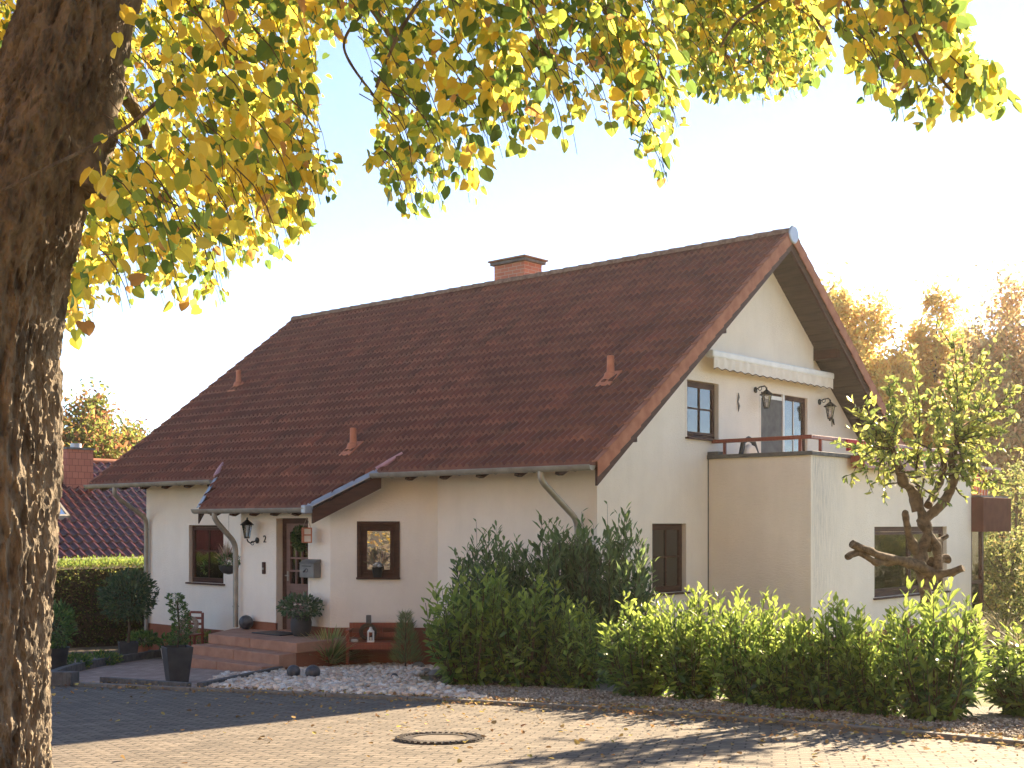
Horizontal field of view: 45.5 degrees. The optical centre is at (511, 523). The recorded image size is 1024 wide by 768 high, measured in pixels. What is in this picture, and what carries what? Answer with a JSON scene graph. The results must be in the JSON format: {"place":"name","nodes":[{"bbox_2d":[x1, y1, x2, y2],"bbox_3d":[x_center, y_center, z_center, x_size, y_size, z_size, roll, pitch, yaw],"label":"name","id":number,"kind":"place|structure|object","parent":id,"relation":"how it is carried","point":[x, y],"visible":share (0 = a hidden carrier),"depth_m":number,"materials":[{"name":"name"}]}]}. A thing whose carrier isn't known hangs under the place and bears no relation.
{"place":"outdoors","nodes":[
{"label":"outdoors","id":0,"kind":"place"},
{"bbox_2d":[67,657,241,686],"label":"patio","id":1,"kind":"structure","parent":0,"point":[150,669],"depth_m":19.96,"materials":[{"name":"grey stone"}]},
{"bbox_2d":[50,599,79,669],"bbox_3d":[-7.434,1.824,19.915,0.756,1.233,0.757,0,0,0],"label":"round planter","id":2,"kind":"object","parent":1,"relation":"on","point":[59,655],"visible":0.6,"depth_m":19.83,"materials":[{"name":"green plant"}]},
{"bbox_2d":[66,652,93,668],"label":"bed plant","id":3,"kind":"object","parent":1,"relation":"on","point":[73,657],"visible":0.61,"depth_m":20.63,"materials":[{"name":"green plant"}]},
{"bbox_2d":[87,648,123,664],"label":"bed plant","id":4,"kind":"object","parent":1,"relation":"on","point":[103,653],"visible":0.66,"depth_m":21.99,"materials":[{"name":"green plant"}]},
{"bbox_2d":[96,566,159,654],"bbox_3d":[-7.414,1.723,23.532,1.195,1.796,1.259,0,0,-23],"label":"square planter","id":5,"kind":"object","parent":1,"relation":"on","point":[128,646],"visible":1,"depth_m":23.39,"materials":[{"name":"green plant"}]},
{"bbox_2d":[161,592,193,681],"bbox_3d":[-4.907,1.672,17.944,0.435,1.325,0.389,0,0,-29],"label":"tapered planter","id":6,"kind":"object","parent":1,"relation":"on","point":[177,659],"visible":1,"depth_m":17.85,"materials":[{"name":"grey plastic"}]},
{"bbox_2d":[0,0,1023,435],"label":"sky","id":7,"kind":"structure","parent":0,"point":[896,202],"materials":[{"name":"white"}]},
{"bbox_2d":[51,686,1023,767],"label":"road","id":8,"kind":"structure","parent":0,"point":[86,733],"depth_m":11.08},
{"bbox_2d":[395,731,484,744],"bbox_3d":[-0.655,1.958,11.101,0.820,0.045,0.820,0,-3,0],"label":"manhole cover","id":9,"kind":"object","parent":8,"relation":"on","point":[439,738],"visible":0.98,"depth_m":11.06,"materials":[{"name":"metal"}]},
{"bbox_2d":[52,681,1023,767],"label":"fallen leaves","id":10,"kind":"object","parent":8,"relation":"on","point":[811,716],"visible":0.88,"depth_m":12.63,"materials":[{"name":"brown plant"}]},
{"bbox_2d":[73,682,1023,745],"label":"kerb","id":11,"kind":"structure","parent":8,"relation":"on","point":[982,739],"depth_m":13.78,"materials":[{"name":"concrete"}]},
{"bbox_2d":[73,577,1022,706],"bbox_3d":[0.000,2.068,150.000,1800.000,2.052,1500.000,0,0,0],"label":"ground","id":12,"kind":"structure","parent":0,"point":[981,701],"depth_m":18.72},
{"bbox_2d":[51,671,78,685],"bbox_3d":[-6.516,2.227,17.337,0.685,0.269,0.222,0,0,12],"label":"corner edging","id":13,"kind":"object","parent":12,"relation":"on","point":[67,678],"visible":0.33,"depth_m":17.20,"materials":[{"name":"concrete"}]},
{"bbox_2d":[51,554,143,647],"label":"clipped hedge","id":14,"kind":"object","parent":12,"relation":"on","point":[75,588],"visible":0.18,"depth_m":29.06,"materials":[{"name":"green plant"}]},
{"bbox_2d":[57,443,145,567],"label":"neighbour house","id":15,"kind":"structure","parent":12,"relation":"on","point":[98,522],"depth_m":36.93,"materials":[{"name":"tile"}]},
{"bbox_2d":[61,377,149,458],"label":"autumn tree","id":16,"kind":"object","parent":12,"relation":"on","point":[92,427],"visible":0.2,"depth_m":53.69,"materials":[{"name":"yellow plant"}]},
{"bbox_2d":[51,649,161,670],"bbox_3d":[-7.164,2.488,21.600,0.440,0.578,7.209,0,0,-2],"label":"side edging","id":17,"kind":"object","parent":12,"relation":"on","point":[81,665],"visible":0.37,"depth_m":21.78,"materials":[{"name":"concrete"}]},
{"bbox_2d":[68,646,161,658],"bbox_3d":[-9.776,2.773,23.935,6.700,0.335,8.300,0,0,42],"label":"side bed","id":18,"kind":"object","parent":12,"relation":"on","point":[83,650],"visible":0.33,"depth_m":27.64,"materials":[{"name":"soil"}]},
{"bbox_2d":[126,629,157,651],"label":"plant","id":19,"kind":"object","parent":18,"relation":"on","point":[149,636],"visible":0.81,"depth_m":24.36,"materials":[{"name":"green plant"}]},
{"bbox_2d":[154,632,182,658],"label":"plant","id":20,"kind":"object","parent":18,"relation":"on","point":[159,641],"visible":0.48,"depth_m":23.96,"materials":[{"name":"plant"}]},
{"bbox_2d":[180,611,204,645],"bbox_3d":[-6.633,2.277,25.288,0.380,0.910,0.340,0,0,22],"label":"red chair","id":21,"kind":"object","parent":18,"relation":"on","point":[202,634],"visible":0.47,"depth_m":25.36,"materials":[{"name":"red wood"}]},
{"bbox_2d":[180,616,198,634],"bbox_3d":[-6.636,2.086,25.036,0.407,0.395,0.095,0,-12,0],"label":"wicker wreath","id":22,"kind":"object","parent":21,"relation":"on","point":[194,620],"visible":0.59,"depth_m":25.02,"materials":[{"name":"brown wicker"}]},
{"bbox_2d":[185,629,210,644],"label":"bed plant","id":23,"kind":"object","parent":18,"relation":"on","point":[206,633],"visible":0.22,"depth_m":25.83,"materials":[{"name":"green plant"}]},
{"bbox_2d":[111,419,155,440],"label":"autumn tree","id":24,"kind":"object","parent":12,"relation":"on","point":[138,429],"depth_m":59.44,"materials":[{"name":"yellow plant"}]},
{"bbox_2d":[132,563,143,629],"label":"evergreen bush","id":25,"kind":"object","parent":12,"relation":"on","point":[140,602],"visible":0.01,"depth_m":29.31,"materials":[{"name":"green plant"}]},
{"bbox_2d":[100,677,190,686],"bbox_3d":[-5.171,2.267,17.139,1.919,0.214,0.110,0,0,36],"label":"front edging","id":26,"kind":"object","parent":12,"relation":"on","point":[139,681],"visible":0.46,"depth_m":17.10,"materials":[{"name":"concrete"}]},
{"bbox_2d":[197,666,282,686],"bbox_3d":[-3.860,2.423,20.043,0.152,0.524,6.968,0,0,7],"label":"bed edging","id":27,"kind":"object","parent":12,"relation":"on","point":[219,680],"visible":0.23,"depth_m":17.80,"materials":[{"name":"concrete"}]},
{"bbox_2d":[0,0,1021,767],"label":"linden tree","id":28,"kind":"object","parent":12,"relation":"on","point":[66,124],"visible":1,"depth_m":5.81,"materials":[{"name":"yellow plant"}]},
{"bbox_2d":[83,225,1010,679],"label":"white house","id":29,"kind":"structure","parent":12,"relation":"on","point":[413,435],"depth_m":22.06,"materials":[{"name":"paint"}]},
{"bbox_2d":[200,560,207,574],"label":"indoor plant","id":30,"kind":"object","parent":29,"relation":"on","point":[204,563],"visible":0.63,"depth_m":26.43,"materials":[{"name":"green plant"}]},
{"bbox_2d":[185,525,224,585],"bbox_3d":[-6.555,0.673,26.270,1.378,1.276,0.210,0,0,42],"label":"window","id":31,"kind":"structure","parent":29,"relation":"in","point":[206,539],"depth_m":26.38,"materials":[{"name":"brown wood"}]},
{"bbox_2d":[215,541,240,573],"bbox_3d":[-5.643,0.412,24.168,0.563,1.190,0.521,0,0,0],"label":"hanging basket","id":32,"kind":"object","parent":29,"relation":"hanging from","point":[225,567],"visible":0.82,"depth_m":24.10,"materials":[{"name":"wicker"}]},
{"bbox_2d":[239,615,252,628],"bbox_3d":[-5.003,1.855,22.942,0.270,0.270,0.270,0,0,0],"label":"garden ball","id":33,"kind":"object","parent":29,"relation":"on","point":[245,621],"visible":1,"depth_m":22.85,"materials":[{"name":"grey stone"}]},
{"bbox_2d":[240,517,258,544],"bbox_3d":[-4.915,0.142,22.844,0.260,0.532,0.370,0,0,42],"label":"wall lamp","id":34,"kind":"object","parent":29,"relation":"attached to","point":[250,524],"visible":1,"depth_m":22.80,"materials":[{"name":"black metal"}]},
{"bbox_2d":[251,630,292,635],"bbox_3d":[-4.244,1.978,22.039,0.840,0.020,0.520,0,0,42],"label":"doormat","id":35,"kind":"object","parent":29,"relation":"on","point":[278,633],"visible":0.8,"depth_m":22.02,"materials":[{"name":"grey fabric"}]},
{"bbox_2d":[278,518,307,631],"bbox_3d":[-3.945,0.940,22.375,0.929,2.080,0.220,0,0,42],"label":"front door","id":36,"kind":"structure","parent":29,"relation":"in","point":[292,581],"depth_m":22.58,"materials":[{"name":"brown wood"}]},
{"bbox_2d":[290,524,307,551],"bbox_3d":[-3.858,0.268,22.264,0.525,0.526,0.243,0,0,42],"label":"door wreath","id":37,"kind":"object","parent":29,"relation":"attached to","point":[298,545],"depth_m":22.26,"materials":[{"name":"green plant"}]},
{"bbox_2d":[276,591,323,635],"bbox_3d":[-3.742,1.586,21.614,0.864,0.804,0.878,0,0,0],"label":"door flower pot","id":38,"kind":"object","parent":29,"relation":"on","point":[301,624],"depth_m":21.47,"materials":[{"name":"green plant"}]},
{"bbox_2d":[301,518,311,555],"bbox_3d":[-3.644,0.235,21.667,0.160,0.692,0.160,0,0,-20],"label":"hanging lantern","id":39,"kind":"object","parent":29,"relation":"hanging from","point":[306,535],"visible":1,"depth_m":21.62,"materials":[{"name":"glass"}]},
{"bbox_2d":[300,559,320,577],"bbox_3d":[-3.617,0.800,21.806,0.420,0.328,0.191,0,0,42],"label":"mailbox","id":40,"kind":"object","parent":29,"relation":"attached to","point":[310,568],"visible":1,"depth_m":21.72,"materials":[{"name":"grey metal"}]},
{"bbox_2d":[365,545,390,576],"bbox_3d":[-2.362,0.657,21.530,0.487,0.580,0.497,0,0,-22],"label":"window pot","id":41,"kind":"object","parent":29,"relation":"on","point":[377,570],"depth_m":21.44,"materials":[{"name":"black metal"}]},
{"bbox_2d":[356,521,399,578],"bbox_3d":[-2.362,0.474,21.581,0.775,1.027,0.160,0,0,0],"label":"window","id":42,"kind":"structure","parent":29,"relation":"in","point":[384,534],"depth_m":21.60,"materials":[{"name":"brown wood"}]},
{"bbox_2d":[652,524,690,595],"bbox_3d":[2.643,0.604,20.722,0.210,1.207,1.115,0,0,42],"label":"window","id":43,"kind":"structure","parent":29,"relation":"in","point":[666,538],"depth_m":20.80,"materials":[{"name":"brown wood"}]},
{"bbox_2d":[685,380,717,440],"bbox_3d":[3.334,-1.981,21.500,0.210,1.030,1.116,0,0,42],"label":"window","id":44,"kind":"structure","parent":29,"relation":"in","point":[700,396],"depth_m":21.53,"materials":[{"name":"brown wood"}]},
{"bbox_2d":[739,436,758,453],"bbox_3d":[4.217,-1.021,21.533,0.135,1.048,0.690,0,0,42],"label":"covered chair","id":45,"kind":"object","parent":29,"relation":"on","point":[749,448],"visible":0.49,"depth_m":21.39,"materials":[{"name":"beige fabric"}]},
{"bbox_2d":[754,385,773,408],"bbox_3d":[4.686,-2.354,22.689,0.370,0.433,0.260,0,0,42],"label":"wall lamp","id":46,"kind":"object","parent":29,"relation":"attached to","point":[766,392],"visible":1,"depth_m":22.65,"materials":[{"name":"black metal"}]},
{"bbox_2d":[761,392,804,452],"bbox_3d":[5.242,-1.471,23.676,0.110,2.042,1.806,0,0,42],"label":"balcony door","id":47,"kind":"structure","parent":29,"relation":"in","point":[785,416],"depth_m":23.60,"materials":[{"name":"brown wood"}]},
{"bbox_2d":[818,398,836,418],"bbox_3d":[6.355,-2.317,24.566,0.370,0.433,0.260,0,0,42],"label":"wall lamp","id":48,"kind":"object","parent":29,"relation":"attached to","point":[829,404],"visible":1,"depth_m":24.52,"materials":[{"name":"black metal"}]},
{"bbox_2d":[846,439,865,450],"bbox_3d":[6.066,-1.370,21.517,0.030,0.200,0.700,0,0,42],"label":"red cloth","id":49,"kind":"object","parent":29,"relation":"hanging from","point":[850,442],"visible":0.43,"depth_m":21.34,"materials":[{"name":"red fabric"}]},
{"bbox_2d":[851,444,948,474],"bbox_3d":[7.175,-1.187,22.412,0.428,0.454,3.704,0,0,42],"label":"flower box","id":50,"kind":"object","parent":29,"relation":"attached to","point":[856,458],"visible":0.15,"depth_m":22.20,"materials":[{"name":"green plant"}]},
{"bbox_2d":[873,527,950,599],"bbox_3d":[7.618,0.719,23.307,0.210,1.321,3.387,0,0,42],"label":"window","id":51,"kind":"structure","parent":29,"relation":"in","point":[888,580],"depth_m":22.90,"materials":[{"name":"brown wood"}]},
{"bbox_2d":[971,532,983,628],"bbox_3d":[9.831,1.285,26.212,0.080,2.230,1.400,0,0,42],"label":"post","id":52,"kind":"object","parent":29,"relation":"in","point":[977,538],"depth_m":26.57,"materials":[{"name":"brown wood"}]},
{"bbox_2d":[83,682,1023,739],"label":"gutter stones","id":53,"kind":"object","parent":12,"relation":"on","point":[740,715],"visible":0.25,"depth_m":12.39,"materials":[{"name":"grey stone"}]},
{"bbox_2d":[423,676,1023,738],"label":"gravel bed","id":54,"kind":"object","parent":12,"relation":"on","point":[982,711],"depth_m":13.69,"materials":[{"name":"white gravel"}]},
{"bbox_2d":[428,669,442,678],"bbox_3d":[-1.148,2.300,18.492,0.258,0.182,0.262,0,0,0],"label":"boulder","id":55,"kind":"object","parent":54,"relation":"on","point":[431,673],"visible":0.55,"depth_m":18.41,"materials":[{"name":"stone"}]},
{"bbox_2d":[420,562,512,685],"bbox_3d":[-0.594,1.512,17.401,1.470,1.960,1.760,0,0,0],"label":"laurel bush","id":56,"kind":"object","parent":54,"relation":"on","point":[463,664],"visible":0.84,"depth_m":17.02,"materials":[{"name":"green plant"}]},
{"bbox_2d":[444,518,541,680],"bbox_3d":[-0.274,1.236,18.405,1.625,2.634,1.631,0,0,0],"label":"dark shrub","id":57,"kind":"object","parent":54,"relation":"on","point":[486,563],"visible":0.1,"depth_m":18.11,"materials":[{"name":"green plant"}]},
{"bbox_2d":[477,570,572,686],"bbox_3d":[0.159,1.538,16.982,1.352,1.817,1.227,0,0,-12],"label":"laurel bush","id":58,"kind":"object","parent":54,"relation":"on","point":[522,669],"visible":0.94,"depth_m":16.77,"materials":[{"name":"green plant"}]},
{"bbox_2d":[506,508,617,678],"bbox_3d":[0.716,1.159,18.188,1.874,2.789,1.867,0,0,-30],"label":"dark shrub","id":59,"kind":"object","parent":54,"relation":"on","point":[551,562],"visible":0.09,"depth_m":17.82,"materials":[{"name":"green plant"}]},
{"bbox_2d":[535,595,614,689],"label":"laurel bush","id":60,"kind":"object","parent":54,"relation":"on","point":[579,657],"visible":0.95,"depth_m":16.52,"materials":[{"name":"green plant"}]},
{"bbox_2d":[560,501,659,683],"bbox_3d":[1.440,1.099,17.905,1.587,2.892,1.581,0,0,29],"label":"dark shrub","id":61,"kind":"object","parent":54,"relation":"on","point":[619,582],"visible":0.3,"depth_m":17.66,"materials":[{"name":"green plant"}]},
{"bbox_2d":[593,591,677,697],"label":"laurel bush","id":62,"kind":"object","parent":54,"relation":"on","point":[632,676],"visible":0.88,"depth_m":15.27,"materials":[{"name":"green plant"}]},
{"bbox_2d":[651,581,733,699],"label":"laurel bush","id":63,"kind":"object","parent":54,"relation":"on","point":[685,656],"visible":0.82,"depth_m":14.81,"materials":[{"name":"green plant"}]},
{"bbox_2d":[699,585,790,706],"bbox_3d":[2.780,1.496,14.407,1.074,1.578,1.183,0,0,-40],"label":"laurel bush","id":64,"kind":"object","parent":54,"relation":"on","point":[736,681],"visible":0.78,"depth_m":14.27,"materials":[{"name":"green plant"}]},
{"bbox_2d":[742,607,827,708],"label":"laurel bush","id":65,"kind":"object","parent":54,"relation":"on","point":[778,693],"visible":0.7,"depth_m":13.76,"materials":[{"name":"green plant"}]},
{"bbox_2d":[777,591,872,712],"bbox_3d":[3.510,1.495,13.623,1.128,1.502,1.162,0,0,19],"label":"laurel bush","id":66,"kind":"object","parent":54,"relation":"on","point":[820,694],"visible":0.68,"depth_m":13.48,"materials":[{"name":"green plant"}]},
{"bbox_2d":[827,602,921,716],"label":"laurel bush","id":67,"kind":"object","parent":54,"relation":"on","point":[866,693],"visible":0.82,"depth_m":13.03,"materials":[{"name":"green plant"}]},
{"bbox_2d":[879,575,992,722],"bbox_3d":[4.383,1.359,12.660,1.145,1.682,1.262,0,0,22],"label":"laurel bush","id":68,"kind":"object","parent":54,"relation":"on","point":[931,683],"visible":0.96,"depth_m":12.45,"materials":[{"name":"green plant"}]},
{"bbox_2d":[976,618,1023,716],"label":"laurel bush","id":69,"kind":"object","parent":54,"relation":"on","point":[1006,695],"visible":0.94,"depth_m":13.17,"materials":[{"name":"green plant"}]},
{"bbox_2d":[820,261,929,444],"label":"golden tree","id":70,"kind":"object","parent":12,"relation":"on","point":[863,336],"visible":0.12,"depth_m":50.83,"materials":[{"name":"yellow plant"}]},
{"bbox_2d":[829,314,1023,641],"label":"pruned tree","id":71,"kind":"object","parent":12,"relation":"on","point":[923,565],"visible":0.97,"depth_m":15.55,"materials":[{"name":"green plant"}]},
{"bbox_2d":[877,273,989,463],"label":"golden tree","id":72,"kind":"object","parent":12,"relation":"on","point":[934,352],"visible":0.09,"depth_m":53.44,"materials":[{"name":"yellow plant"}]},
{"bbox_2d":[929,243,1023,555],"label":"golden tree","id":73,"kind":"object","parent":12,"relation":"on","point":[1009,323],"visible":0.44,"depth_m":45.49,"materials":[{"name":"yellow plant"}]},
{"bbox_2d":[971,454,1023,626],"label":"garden bush","id":74,"kind":"object","parent":12,"relation":"on","point":[1017,504],"visible":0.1,"depth_m":30.64,"materials":[{"name":"green plant"}]},
{"bbox_2d":[971,442,1023,617],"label":"garden bush","id":75,"kind":"object","parent":12,"relation":"on","point":[1010,496],"visible":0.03,"depth_m":35.30,"materials":[{"name":"green plant"}]},
{"bbox_2d":[984,526,1023,648],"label":"garden bush","id":76,"kind":"object","parent":12,"relation":"on","point":[997,569],"visible":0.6,"depth_m":27.80,"materials":[{"name":"green plant"}]},
{"bbox_2d":[1003,545,1023,617],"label":"garden bush","id":77,"kind":"object","parent":12,"relation":"on","point":[1019,600],"visible":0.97,"depth_m":25.22,"materials":[{"name":"green plant"}]},
{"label":"stone bed","id":78,"kind":"structure","parent":12,"relation":"on","visible":0},
{"bbox_2d":[207,662,492,699],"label":"pale stones","id":79,"kind":"object","parent":78,"relation":"on","point":[373,678],"visible":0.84,"depth_m":17.23,"materials":[{"name":"white gravel"}]},
{"bbox_2d":[287,665,300,675],"bbox_3d":[-3.310,2.245,18.492,0.210,0.210,0.210,0,0,0],"label":"garden ball","id":80,"kind":"object","parent":79,"relation":"on","point":[293,670],"visible":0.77,"depth_m":18.42,"materials":[{"name":"grey stone"}]},
{"bbox_2d":[305,665,319,676],"bbox_3d":[-2.993,2.236,18.329,0.230,0.230,0.230,0,0,0],"label":"garden ball","id":81,"kind":"object","parent":79,"relation":"on","point":[312,670],"visible":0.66,"depth_m":18.25,"materials":[{"name":"grey stone"}]},
{"bbox_2d":[298,624,371,664],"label":"grass tuft","id":82,"kind":"object","parent":79,"relation":"on","point":[337,652],"visible":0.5,"depth_m":20.88,"materials":[{"name":"green plant"}]},
{"bbox_2d":[345,622,413,664],"bbox_3d":[-2.288,2.111,21.151,1.140,0.754,0.500,0,0,0],"label":"garden bench","id":83,"kind":"object","parent":79,"relation":"on","point":[376,644],"visible":0.66,"depth_m":21.15,"materials":[{"name":"brown wood"}]},
{"bbox_2d":[359,623,376,640],"bbox_3d":[-2.508,1.888,21.254,0.308,0.306,0.087,0,-12,0],"label":"wreath","id":84,"kind":"object","parent":83,"relation":"on","point":[362,628],"visible":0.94,"depth_m":21.24,"materials":[{"name":"brown plant"}]},
{"bbox_2d":[366,615,370,622],"bbox_3d":[-2.507,1.678,21.337,0.090,0.160,0.030,0,0,1],"label":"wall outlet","id":85,"kind":"object","parent":84,"relation":"hanging from","point":[368,618],"visible":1,"depth_m":21.32,"materials":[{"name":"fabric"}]},
{"bbox_2d":[367,627,374,641],"bbox_3d":[-2.439,1.913,21.072,0.120,0.260,0.120,0,0,1],"label":"white lantern","id":86,"kind":"object","parent":83,"relation":"on","point":[372,637],"visible":1,"depth_m":21.02,"materials":[{"name":"paint"}]},
{"bbox_2d":[388,609,424,665],"bbox_3d":[-1.794,1.954,20.684,0.682,1.058,0.722,0,0,0],"label":"conifer","id":87,"kind":"object","parent":79,"relation":"on","point":[411,634],"visible":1,"depth_m":20.67,"materials":[{"name":"green plant"}]},
{"bbox_2d":[412,662,424,666],"bbox_3d":[-1.585,2.424,20.697,0.216,0.168,0.220,0,0,0],"label":"boulder","id":88,"kind":"object","parent":78,"relation":"on","point":[420,664],"visible":0.52,"depth_m":20.63,"materials":[{"name":"stone"}]},
{"bbox_2d":[422,668,430,675],"bbox_3d":[-1.355,2.361,19.351,0.179,0.140,0.182,0,0,0],"label":"boulder","id":89,"kind":"object","parent":78,"relation":"on","point":[426,670],"visible":0.63,"depth_m":19.29,"materials":[{"name":"stone"}]},
{"bbox_2d":[967,611,1023,662],"bbox_3d":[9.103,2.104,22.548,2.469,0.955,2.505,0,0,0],"label":"ornamental grass","id":90,"kind":"object","parent":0,"point":[992,630],"depth_m":22.43,"materials":[{"name":"beige plant"}]}
]}

